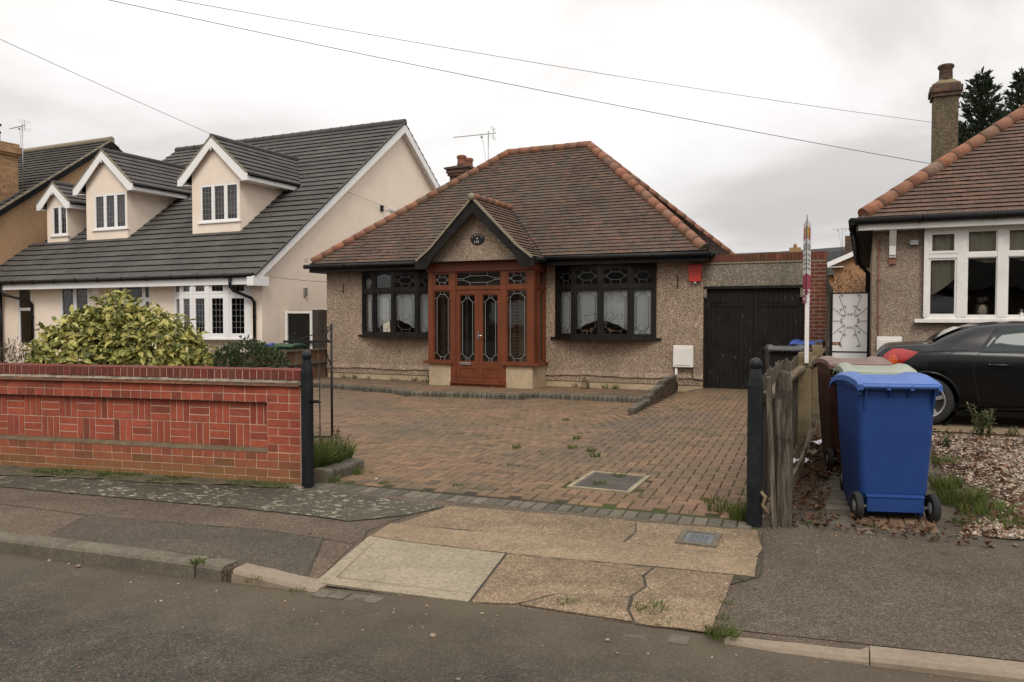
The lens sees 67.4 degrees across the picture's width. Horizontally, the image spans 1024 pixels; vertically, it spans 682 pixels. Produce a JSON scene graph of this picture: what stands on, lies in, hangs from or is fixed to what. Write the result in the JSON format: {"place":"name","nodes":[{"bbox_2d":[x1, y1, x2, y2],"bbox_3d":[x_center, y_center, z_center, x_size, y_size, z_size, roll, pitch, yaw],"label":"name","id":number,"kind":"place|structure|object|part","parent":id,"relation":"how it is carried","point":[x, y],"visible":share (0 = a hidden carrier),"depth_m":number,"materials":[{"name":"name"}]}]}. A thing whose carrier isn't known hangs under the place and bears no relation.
{"place":"outdoors","nodes":[
{"label":"outdoors","id":0,"kind":"place"},
{"bbox_2d":[0,124,122,265],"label":"ochre house","id":1,"kind":"structure","parent":0,"point":[23,223],"depth_m":27.53,"materials":[{"name":"grey concrete"}]},
{"bbox_2d":[9,119,27,191],"bbox_3d":[-17.543,-6.450,27.174,1.140,2.597,0.436,1,2,25],"label":"tv aerial","id":2,"kind":"object","parent":1,"relation":"attached to","point":[22,125],"visible":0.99,"depth_m":27.05,"materials":[{"name":"metal"}]},
{"bbox_2d":[0,552,987,681],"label":"road","id":3,"kind":"structure","parent":0,"point":[125,644],"depth_m":3.78,"materials":[{"name":"grey asphalt"}]},
{"bbox_2d":[0,531,98,562],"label":"kerb","id":4,"kind":"structure","parent":3,"relation":"on","point":[64,549],"depth_m":5.13,"materials":[{"name":"concrete"}]},
{"bbox_2d":[83,543,208,577],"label":"kerb","id":5,"kind":"structure","parent":3,"relation":"on","point":[141,559],"depth_m":4.88,"materials":[{"name":"concrete"}]},
{"bbox_2d":[196,557,236,581],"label":"kerb","id":6,"kind":"structure","parent":3,"relation":"on","point":[210,568],"depth_m":4.70,"materials":[{"name":"concrete"}]},
{"bbox_2d":[222,563,242,581],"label":"kerb","id":7,"kind":"structure","parent":3,"relation":"on","point":[227,573],"depth_m":4.65,"materials":[{"name":"grey concrete"}]},
{"bbox_2d":[231,563,330,591],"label":"kerb","id":8,"kind":"structure","parent":3,"relation":"on","point":[273,578],"depth_m":4.58,"materials":[{"name":"concrete"}]},
{"bbox_2d":[311,589,690,645],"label":"channel setts","id":9,"kind":"structure","parent":3,"relation":"on","point":[373,599],"depth_m":4.33,"materials":[{"name":"concrete"}]},
{"bbox_2d":[724,635,868,665],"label":"kerb","id":10,"kind":"structure","parent":3,"relation":"on","point":[849,655],"depth_m":3.64,"materials":[{"name":"concrete"}]},
{"bbox_2d":[870,646,1023,681],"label":"kerb","id":11,"kind":"structure","parent":3,"relation":"on","point":[974,668],"depth_m":3.46,"materials":[{"name":"concrete"}]},
{"bbox_2d":[313,377,676,396],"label":"raised paving","id":12,"kind":"structure","parent":0,"point":[412,385],"depth_m":16.95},
{"bbox_2d":[581,377,590,388],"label":"weed","id":13,"kind":"object","parent":12,"relation":"on","point":[587,387],"visible":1,"depth_m":16.87,"materials":[{"name":"green plant"}]},
{"bbox_2d":[0,487,1023,661],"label":"pavement","id":14,"kind":"structure","parent":0,"point":[28,519],"depth_m":5.76,"materials":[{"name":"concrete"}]},
{"bbox_2d":[51,515,322,575],"bbox_3d":[-2.214,1.370,5.263,2.278,0.065,0.630,1,2,19],"label":"pavement patch","id":15,"kind":"object","parent":14,"relation":"on","point":[289,553],"visible":1,"depth_m":5.19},
{"bbox_2d":[0,475,444,520],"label":"pavement strip","id":16,"kind":"object","parent":14,"relation":"on","point":[343,506],"visible":0.91,"depth_m":6.43,"materials":[{"name":"stone"}]},
{"bbox_2d":[0,465,301,486],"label":"moss strip","id":17,"kind":"object","parent":16,"relation":"on","point":[12,470],"visible":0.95,"depth_m":7.14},
{"bbox_2d":[282,483,303,488],"bbox_3d":[-1.948,1.288,6.792,0.280,0.022,0.090,1,2,25],"label":"loose stone","id":18,"kind":"object","parent":14,"relation":"on","point":[299,487],"visible":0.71,"depth_m":6.75,"materials":[{"name":"stone"}]},
{"bbox_2d":[301,350,320,487],"bbox_3d":[-1.749,0.736,6.722,0.197,1.309,0.091,1,2,25],"label":"gate post","id":19,"kind":"object","parent":14,"relation":"on","point":[307,435],"visible":0.98,"depth_m":6.71,"materials":[{"name":"black metal"}]},
{"bbox_2d":[306,539,355,578],"bbox_3d":[-1.217,1.395,4.927,0.205,0.050,0.709,0,2,8],"label":"pavement patch","id":20,"kind":"object","parent":14,"relation":"on","point":[331,553],"visible":1,"depth_m":4.97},
{"bbox_2d":[0,486,763,586],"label":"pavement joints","id":21,"kind":"object","parent":14,"relation":"on","point":[761,568],"visible":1,"depth_m":5.67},
{"bbox_2d":[5,441,995,680],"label":"loose grit","id":22,"kind":"object","parent":14,"relation":"on","point":[284,601],"visible":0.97,"depth_m":4.18,"materials":[{"name":"gravel"}]},
{"bbox_2d":[312,482,751,528],"bbox_3d":[-0.025,1.327,6.188,3.745,0.056,0.199,1,2,21],"label":"driveway border","id":23,"kind":"object","parent":14,"relation":"on","point":[569,508],"visible":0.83,"depth_m":6.09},
{"bbox_2d":[520,594,631,621],"bbox_3d":[0.393,1.435,4.214,0.625,0.021,0.305,1,2,25],"label":"concrete crossover","id":24,"kind":"object","parent":14,"relation":"on","point":[612,607],"visible":1,"depth_m":4.17,"materials":[{"name":"beige concrete"}]},
{"bbox_2d":[391,523,760,617],"bbox_3d":[0.279,1.382,4.991,2.526,0.078,1.611,1,2,20],"label":"crossover base","id":25,"kind":"object","parent":14,"relation":"on","point":[736,580],"visible":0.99,"depth_m":4.61,"materials":[{"name":"concrete"}]},
{"bbox_2d":[319,536,504,601],"bbox_3d":[-0.620,1.405,4.812,1.060,0.056,0.815,1,2,18],"label":"concrete crossover","id":26,"kind":"object","parent":25,"relation":"on","point":[426,566],"visible":1,"depth_m":4.75,"materials":[{"name":"beige concrete"}]},
{"bbox_2d":[336,545,470,592],"bbox_3d":[-0.785,1.399,4.694,0.521,0.041,1.197,-1,2,-36],"label":"trowel line","id":27,"kind":"object","parent":26,"relation":"on","point":[379,581],"visible":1,"depth_m":4.59,"materials":[{"name":"concrete"}]},
{"bbox_2d":[398,506,634,541],"bbox_3d":[0.046,1.337,5.654,1.712,0.033,0.558,1,2,16],"label":"concrete crossover","id":28,"kind":"object","parent":25,"relation":"on","point":[529,523],"visible":1,"depth_m":5.62,"materials":[{"name":"beige concrete"}]},
{"bbox_2d":[471,554,651,603],"bbox_3d":[0.324,1.418,4.505,0.931,0.047,0.771,0,2,15],"label":"concrete crossover","id":29,"kind":"object","parent":25,"relation":"on","point":[515,579],"visible":1,"depth_m":4.54,"materials":[{"name":"beige concrete"}]},
{"bbox_2d":[371,523,757,576],"bbox_3d":[0.285,1.370,5.113,2.571,0.030,0.400,1,2,18],"label":"concrete crossover","id":30,"kind":"object","parent":25,"relation":"on","point":[609,552],"visible":1,"depth_m":5.05,"materials":[{"name":"beige concrete"}]},
{"bbox_2d":[630,568,733,632],"bbox_3d":[0.929,1.423,4.279,0.495,0.043,0.850,1,2,25],"label":"concrete crossover","id":31,"kind":"object","parent":25,"relation":"on","point":[689,597],"visible":0.98,"depth_m":4.25,"materials":[{"name":"beige concrete"}]},
{"bbox_2d":[626,522,762,556],"bbox_3d":[1.250,1.345,5.248,0.884,0.030,0.543,1,2,19],"label":"concrete crossover","id":32,"kind":"object","parent":25,"relation":"on","point":[741,542],"visible":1,"depth_m":5.22,"materials":[{"name":"beige concrete"}]},
{"bbox_2d":[675,529,721,547],"bbox_3d":[1.270,1.349,5.221,0.279,0.043,0.298,1,2,25],"label":"stopcock cover","id":33,"kind":"object","parent":32,"relation":"on","point":[698,538],"visible":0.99,"depth_m":5.21,"materials":[{"name":"metal"}]},
{"bbox_2d":[716,528,1023,660],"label":"pavement patch","id":34,"kind":"object","parent":14,"relation":"on","point":[936,595],"visible":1,"depth_m":4.26,"materials":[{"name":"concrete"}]},
{"bbox_2d":[0,0,1023,253],"label":"sky","id":35,"kind":"structure","parent":0,"point":[754,192],"materials":[{"name":"white"}]},
{"bbox_2d":[178,0,927,121],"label":"overhead wire","id":36,"kind":"object","parent":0,"point":[521,60],"visible":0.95,"depth_m":17.64,"materials":[{"name":"grey metal"}]},
{"bbox_2d":[313,387,796,528],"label":"driveway","id":37,"kind":"structure","parent":0,"point":[479,468],"depth_m":9.06,"materials":[{"name":"brown brick"}]},
{"bbox_2d":[208,334,290,367],"bbox_3d":[-3.457,0.571,9.989,1.109,1.333,0.900,1,2,25],"label":"dark shrub","id":38,"kind":"object","parent":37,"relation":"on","point":[263,350],"visible":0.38,"depth_m":9.88,"materials":[{"name":"green plant"}]},
{"bbox_2d":[282,323,332,441],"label":"iron gate","id":39,"kind":"structure","parent":37,"relation":"on","point":[330,341],"depth_m":8.29,"materials":[{"name":"black metal"}]},
{"bbox_2d":[314,457,363,482],"bbox_3d":[-1.637,1.228,7.302,0.237,0.128,0.634,1,2,25],"label":"planter edging","id":40,"kind":"object","parent":37,"relation":"on","point":[343,469],"visible":0.82,"depth_m":7.15,"materials":[{"name":"grey concrete"}]},
{"bbox_2d":[313,383,642,402],"bbox_3d":[-1.538,1.116,16.503,9.289,0.146,1.211,1,2,25],"label":"bed edging","id":41,"kind":"object","parent":37,"relation":"on","point":[523,396],"visible":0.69,"depth_m":15.74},
{"bbox_2d":[27,373,1023,641],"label":"grass","id":42,"kind":"structure","parent":37,"relation":"on","point":[735,511],"depth_m":6.04,"materials":[{"name":"green plant"}]},
{"bbox_2d":[567,471,650,494],"bbox_3d":[0.886,1.280,6.952,0.585,0.030,0.751,1,2,25],"label":"manhole cover","id":43,"kind":"object","parent":37,"relation":"on","point":[628,484],"visible":1,"depth_m":6.90,"materials":[{"name":"metal"}]},
{"bbox_2d":[763,344,804,371],"bbox_3d":[4.252,0.587,11.987,0.580,1.076,0.832,0,2,13],"label":"wheeled bin","id":44,"kind":"object","parent":37,"relation":"on","point":[773,354],"visible":0.34,"depth_m":11.67,"materials":[{"name":"plastic"}]},
{"bbox_2d":[789,339,824,346],"bbox_3d":[5.659,0.504,14.648,0.580,1.076,0.832,1,2,31],"label":"wheeled bin","id":45,"kind":"object","parent":37,"relation":"on","point":[794,342],"visible":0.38,"depth_m":14.39,"materials":[{"name":"plastic"}]},
{"bbox_2d":[825,294,829,355],"bbox_3d":[5.594,0.125,13.617,0.065,1.900,0.080,1,2,25],"label":"wooden gate post","id":46,"kind":"object","parent":37,"relation":"on","point":[827,348],"visible":0.64,"depth_m":13.57,"materials":[{"name":"brown wood"}]},
{"bbox_2d":[830,292,869,357],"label":"side gate","id":47,"kind":"structure","parent":46,"relation":"attached to","point":[849,324],"depth_m":13.45,"materials":[{"name":"white plastic"}]},
{"bbox_2d":[759,413,1023,543],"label":"front garden soil","id":48,"kind":"structure","parent":0,"point":[947,512],"depth_m":6.39,"materials":[{"name":"brown soil"}]},
{"bbox_2d":[746,358,769,527],"bbox_3d":[1.775,0.774,5.514,0.160,1.309,0.104,1,2,25],"label":"gate post","id":49,"kind":"object","parent":48,"relation":"on","point":[755,501],"visible":0.98,"depth_m":5.48,"materials":[{"name":"black paint"}]},
{"bbox_2d":[765,376,776,527],"bbox_3d":[1.868,0.803,5.524,0.090,1.090,0.110,1,2,25],"label":"loose board","id":50,"kind":"object","parent":48,"relation":"on","point":[770,419],"visible":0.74,"depth_m":5.48,"materials":[{"name":"brown wood"}]},
{"bbox_2d":[775,371,793,527],"bbox_3d":[1.953,0.796,5.512,0.131,1.165,0.097,1,2,25],"label":"wooden post","id":51,"kind":"object","parent":48,"relation":"on","point":[784,449],"visible":0.91,"depth_m":5.47,"materials":[{"name":"brown wood"}]},
{"bbox_2d":[762,339,829,508],"bbox_3d":[3.958,0.648,10.102,0.188,1.173,9.920,1,2,25],"label":"driveway fence","id":52,"kind":"object","parent":48,"relation":"on","point":[805,399],"visible":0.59,"depth_m":8.55,"materials":[{"name":"wood"}]},
{"bbox_2d":[803,219,810,362],"bbox_3d":[3.453,-0.597,9.020,0.088,1.690,0.601,1,2,22],"label":"sale board","id":53,"kind":"object","parent":52,"relation":"attached to","point":[806,259],"visible":1,"depth_m":8.87,"materials":[{"name":"white wood"}]},
{"bbox_2d":[792,472,989,541],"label":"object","id":54,"kind":"object","parent":48,"relation":"on","point":[837,502],"visible":0.4,"depth_m":5.67,"materials":[{"name":"grey concrete"}]},
{"bbox_2d":[859,511,939,533],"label":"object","id":55,"kind":"structure","parent":48,"relation":"on","point":[896,518],"depth_m":5.62,"materials":[{"name":"brown plant"}]},
{"bbox_2d":[812,356,892,468],"bbox_3d":[3.357,0.684,7.611,0.580,1.076,0.832,0,2,11],"label":"wheeled bin","id":56,"kind":"object","parent":55,"relation":"on","point":[828,403],"visible":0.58,"depth_m":7.39,"materials":[{"name":"plastic"}]},
{"bbox_2d":[832,362,916,489],"bbox_3d":[3.183,0.730,6.786,0.580,1.076,0.832,1,2,17],"label":"wheeled bin","id":57,"kind":"object","parent":55,"relation":"on","point":[897,368],"visible":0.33,"depth_m":6.54,"materials":[{"name":"plastic"}]},
{"bbox_2d":[829,371,942,521],"bbox_3d":[2.856,0.773,5.936,0.580,1.076,0.832,0,2,9],"label":"wheeled bin","id":58,"kind":"object","parent":55,"relation":"on","point":[885,421],"visible":0.98,"depth_m":5.62,"materials":[{"name":"blue plastic"}]},
{"bbox_2d":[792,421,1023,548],"bbox_3d":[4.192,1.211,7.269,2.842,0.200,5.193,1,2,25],"label":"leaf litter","id":59,"kind":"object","parent":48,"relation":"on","point":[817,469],"visible":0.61,"depth_m":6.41,"materials":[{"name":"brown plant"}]},
{"bbox_2d":[793,458,810,462],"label":"litter","id":60,"kind":"object","parent":59,"relation":"on","point":[796,460],"visible":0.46,"depth_m":7.54,"materials":[{"name":"paper"}]},
{"bbox_2d":[807,449,817,453],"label":"litter","id":61,"kind":"object","parent":59,"relation":"on","point":[813,451],"visible":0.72,"depth_m":7.93,"materials":[{"name":"paper"}]},
{"bbox_2d":[936,430,951,446],"bbox_3d":[4.751,1.068,8.416,0.190,0.186,0.139,-1,2,-22],"label":"weed","id":62,"kind":"object","parent":48,"relation":"on","point":[946,439],"visible":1,"depth_m":8.41,"materials":[{"name":"green plant"}]},
{"bbox_2d":[931,433,1023,538],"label":"shingle","id":63,"kind":"object","parent":48,"relation":"on","point":[1013,533],"visible":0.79,"depth_m":7.25,"materials":[{"name":"gravel"}]},
{"bbox_2d":[932,412,1023,434],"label":"car stand","id":64,"kind":"object","parent":48,"relation":"on","point":[958,422],"visible":0.21,"depth_m":9.98,"materials":[{"name":"concrete"}]},
{"bbox_2d":[874,321,1023,425],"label":"parked car","id":65,"kind":"object","parent":64,"relation":"on","point":[980,365],"visible":0.6,"depth_m":9.75,"materials":[{"name":"black paint"}]},
{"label":"side window","id":66,"kind":"part","parent":65,"relation":"part of","materials":[{"name":"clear glass"}]},
{"bbox_2d":[966,402,996,436],"bbox_3d":[5.603,0.930,9.117,0.308,0.397,0.293,-1,2,-23],"label":"weed","id":67,"kind":"object","parent":48,"relation":"on","point":[981,428],"visible":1,"depth_m":9.12,"materials":[{"name":"green plant"}]},
{"bbox_2d":[1007,426,1019,436],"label":"weed","id":68,"kind":"object","parent":48,"relation":"on","point":[1015,430],"visible":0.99,"depth_m":9.13,"materials":[{"name":"green plant"}]},
{"label":"passage floor","id":69,"kind":"structure","parent":0,"visible":0},
{"bbox_2d":[628,375,676,415],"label":"stepped kerb","id":70,"kind":"structure","parent":69,"relation":"on","point":[665,388],"depth_m":14.02,"materials":[{"name":"brick"}]},
{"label":"front garden earth","id":71,"kind":"structure","parent":0,"visible":0},
{"bbox_2d":[0,337,33,362],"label":"heather bush","id":72,"kind":"object","parent":71,"relation":"on","point":[9,354],"visible":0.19,"depth_m":8.59,"materials":[{"name":"pink plant"}]},
{"bbox_2d":[20,289,218,366],"bbox_3d":[-4.318,0.363,8.369,2.124,1.876,1.226,0,2,-3],"label":"variegated shrub","id":73,"kind":"object","parent":71,"relation":"on","point":[113,342],"visible":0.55,"depth_m":8.17,"materials":[{"name":"green plant"}]},
{"bbox_2d":[0,363,321,482],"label":"garden wall","id":74,"kind":"structure","parent":71,"relation":"on","point":[236,423],"depth_m":7.27,"materials":[{"name":"red brick"}]},
{"label":"back gardens","id":75,"kind":"structure","parent":0,"visible":0},
{"bbox_2d":[180,348,327,377],"bbox_3d":[-6.709,0.739,16.366,0.100,1.100,9.118,1,2,25],"label":"fence","id":76,"kind":"object","parent":75,"relation":"on","point":[317,358],"visible":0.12,"depth_m":19.65,"materials":[{"name":"brown wood"}]},
{"bbox_2d":[272,343,307,350],"bbox_3d":[-5.750,0.589,19.927,0.580,1.076,0.832,0,2,15],"label":"wheeled bin","id":77,"kind":"object","parent":75,"relation":"on","point":[283,346],"visible":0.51,"depth_m":19.61,"materials":[{"name":"plastic"}]},
{"bbox_2d":[303,141,735,390],"bbox_3d":[0.460,-2.155,20.130,10.370,6.650,6.763,1,2,25],"label":"bungalow","id":78,"kind":"object","parent":75,"relation":"on","point":[594,275],"visible":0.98,"depth_m":17.64,"materials":[{"name":"tile"}]},
{"bbox_2d":[312,310,326,348],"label":"board gate","id":79,"kind":"structure","parent":78,"relation":"attached to","point":[319,320],"depth_m":21.12,"materials":[{"name":"black wood"}]},
{"bbox_2d":[358,269,427,337],"bbox_3d":[-2.824,-0.978,19.129,2.480,1.760,0.627,1,2,25],"label":"window","id":80,"kind":"structure","parent":78,"relation":"in","point":[412,301],"depth_m":18.92,"materials":[{"name":"black wood"}]},
{"bbox_2d":[456,290,481,379],"bbox_3d":[-0.972,-0.127,17.502,0.716,2.080,0.140,1,2,25],"label":"porch door","id":81,"kind":"structure","parent":78,"relation":"in","point":[468,370],"depth_m":17.57,"materials":[{"name":"red wood"}]},
{"bbox_2d":[453,126,495,161],"bbox_3d":[-1.115,-5.297,23.470,1.395,2.323,0.439,1,2,25],"label":"tv aerial","id":82,"kind":"object","parent":78,"relation":"attached to","point":[488,133],"visible":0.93,"depth_m":23.25,"materials":[{"name":"metal"}]},
{"bbox_2d":[468,295,497,361],"bbox_3d":[-0.603,-0.120,18.230,0.976,2.000,0.060,1,2,25],"label":"inner door","id":83,"kind":"structure","parent":78,"relation":"in","point":[490,303],"depth_m":18.18,"materials":[{"name":"clear glass"}]},
{"bbox_2d":[479,289,500,380],"bbox_3d":[-0.486,-0.121,17.326,0.575,2.080,0.057,1,2,25],"label":"porch door","id":84,"kind":"structure","parent":78,"relation":"in","point":[488,370],"depth_m":17.34,"materials":[{"name":"red wood"}]},
{"bbox_2d":[550,263,660,339],"bbox_3d":[2.020,-0.909,16.908,2.540,1.760,0.635,1,2,25],"label":"window","id":85,"kind":"structure","parent":78,"relation":"in","point":[636,302],"depth_m":16.68,"materials":[{"name":"black wood"}]},
{"bbox_2d":[703,251,832,389],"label":"garage","id":86,"kind":"structure","parent":75,"relation":"on","point":[762,293],"depth_m":15.74,"materials":[{"name":"wood"}]},
{"bbox_2d":[706,288,753,389],"bbox_3d":[4.525,-0.044,15.981,0.945,2.090,0.047,1,2,25],"label":"garage door","id":87,"kind":"structure","parent":86,"relation":"in","point":[726,368],"depth_m":15.97,"materials":[{"name":"paint"}]},
{"bbox_2d":[753,288,803,376],"bbox_3d":[5.402,-0.032,15.580,0.963,2.090,0.047,1,2,25],"label":"garage door","id":88,"kind":"structure","parent":86,"relation":"in","point":[781,321],"depth_m":15.57,"materials":[{"name":"paint"}]},
{"bbox_2d":[736,244,844,292],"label":"farther house","id":89,"kind":"structure","parent":75,"relation":"on","point":[834,253],"depth_m":57.46,"materials":[{"name":"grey brick"}]},
{"bbox_2d":[827,236,868,344],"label":"distant house","id":90,"kind":"structure","parent":75,"relation":"on","point":[841,264],"depth_m":37.14,"materials":[{"name":"brown brick"}]},
{"bbox_2d":[837,227,845,255],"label":"tv aerial","id":91,"kind":"object","parent":90,"relation":"attached to","point":[842,238],"visible":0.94,"depth_m":40.30,"materials":[{"name":"metal"}]},
{"bbox_2d":[831,272,865,292],"bbox_3d":[9.089,-0.594,20.165,1.574,2.743,2.230,1,2,25],"label":"bare shrub","id":92,"kind":"object","parent":75,"relation":"on","point":[861,286],"visible":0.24,"depth_m":20.13,"materials":[{"name":"brown plant"}]},
{"bbox_2d":[829,268,868,344],"bbox_3d":[11.224,-0.835,25.088,4.332,3.155,3.112,-1,2,-24],"label":"russet bush","id":93,"kind":"object","parent":75,"relation":"on","point":[840,286],"visible":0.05,"depth_m":25.30,"materials":[{"name":"orange plant"}]},
{"bbox_2d":[848,63,1023,356],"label":"neighbour bungalow","id":94,"kind":"object","parent":75,"relation":"on","point":[937,244],"visible":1,"depth_m":12.43,"materials":[{"name":"red ceramic"}]},
{"bbox_2d":[110,0,930,163],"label":"overhead wire","id":95,"kind":"object","parent":94,"relation":"attached to","point":[507,83],"visible":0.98,"depth_m":14.31,"materials":[{"name":"grey metal"}]},
{"bbox_2d":[914,225,1023,322],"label":"window","id":96,"kind":"structure","parent":94,"relation":"in","point":[947,251],"depth_m":12.02,"materials":[{"name":"white paint"}]},
{"bbox_2d":[958,120,974,145],"bbox_3d":[13.917,-3.004,23.799,2.378,7.518,2.677,1,2,25],"label":"conifer tree","id":97,"kind":"object","parent":75,"relation":"on","point":[962,138],"visible":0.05,"depth_m":23.57,"materials":[{"name":"green plant"}]},
{"bbox_2d":[958,66,1015,137],"bbox_3d":[14.726,-3.955,24.164,5.205,9.397,5.090,1,2,25],"label":"conifer tree","id":98,"kind":"object","parent":75,"relation":"on","point":[983,85],"visible":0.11,"depth_m":24.12,"materials":[{"name":"green plant"}]},
{"bbox_2d":[997,67,1023,113],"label":"conifer tree","id":99,"kind":"object","parent":75,"relation":"on","point":[1017,85],"visible":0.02,"depth_m":24.67,"materials":[{"name":"green plant"}]},
{"label":"planter soil","id":100,"kind":"structure","parent":0,"visible":0},
{"bbox_2d":[275,431,360,467],"bbox_3d":[-1.912,1.019,7.378,0.960,0.362,1.075,0,2,4],"label":"grass clump","id":101,"kind":"object","parent":100,"relation":"on","point":[325,452],"visible":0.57,"depth_m":7.30,"materials":[{"name":"green plant"}]},
{"bbox_2d":[315,425,350,459],"bbox_3d":[-1.778,1.000,7.528,0.397,0.396,0.387,1,2,25],"label":"weed","id":102,"kind":"object","parent":100,"relation":"on","point":[337,434],"visible":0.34,"depth_m":7.52,"materials":[{"name":"green plant"}]},
{"label":"ground","id":103,"kind":"structure","parent":0,"visible":0},
{"bbox_2d":[0,119,439,362],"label":"chalet house","id":104,"kind":"structure","parent":103,"relation":"on","point":[212,234],"depth_m":24.45,"materials":[{"name":"tile"}]},
{"bbox_2d":[18,290,30,343],"bbox_3d":[-16.002,-0.840,25.283,0.680,1.900,0.080,1,2,25],"label":"window","id":105,"kind":"structure","parent":104,"relation":"in","point":[19,301],"depth_m":25.40,"materials":[{"name":"white plastic"}]},
{"bbox_2d":[50,206,69,236],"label":"dormer window","id":106,"kind":"structure","parent":104,"relation":"in","point":[60,234],"depth_m":26.50,"materials":[{"name":"white plastic"}]},
{"bbox_2d":[60,289,88,320],"bbox_3d":[-13.773,-0.988,24.248,1.350,1.460,0.061,1,2,25],"label":"window","id":107,"kind":"structure","parent":104,"relation":"in","point":[75,291],"depth_m":24.23,"materials":[{"name":"white plastic"}]},
{"bbox_2d":[92,192,129,231],"bbox_3d":[-13.317,-4.272,25.444,1.700,1.210,0.102,1,2,25],"label":"dormer window","id":108,"kind":"structure","parent":104,"relation":"in","point":[116,227],"depth_m":25.48,"materials":[{"name":"white plastic"}]},
{"bbox_2d":[0,39,394,210],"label":"overhead wire","id":109,"kind":"object","parent":104,"relation":"attached to","point":[173,117],"visible":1,"depth_m":17.69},
{"bbox_2d":[174,285,251,339],"bbox_3d":[-8.554,-0.963,21.679,3.001,1.830,0.664,1,2,25],"label":"window","id":110,"kind":"structure","parent":104,"relation":"in","point":[208,294],"depth_m":21.28,"materials":[{"name":"white plastic"}]},
{"bbox_2d":[197,182,241,223],"bbox_3d":[-8.943,-4.199,23.443,1.720,1.190,0.102,1,2,25],"label":"dormer window","id":111,"kind":"structure","parent":104,"relation":"in","point":[226,219],"depth_m":23.45,"materials":[{"name":"white plastic"}]},
{"bbox_2d":[285,311,312,348],"bbox_3d":[-5.979,0.107,21.690,1.020,1.930,0.120,1,2,25],"label":"window","id":112,"kind":"structure","parent":104,"relation":"in","point":[299,323],"depth_m":21.66,"materials":[{"name":"white plastic"}]}
]}

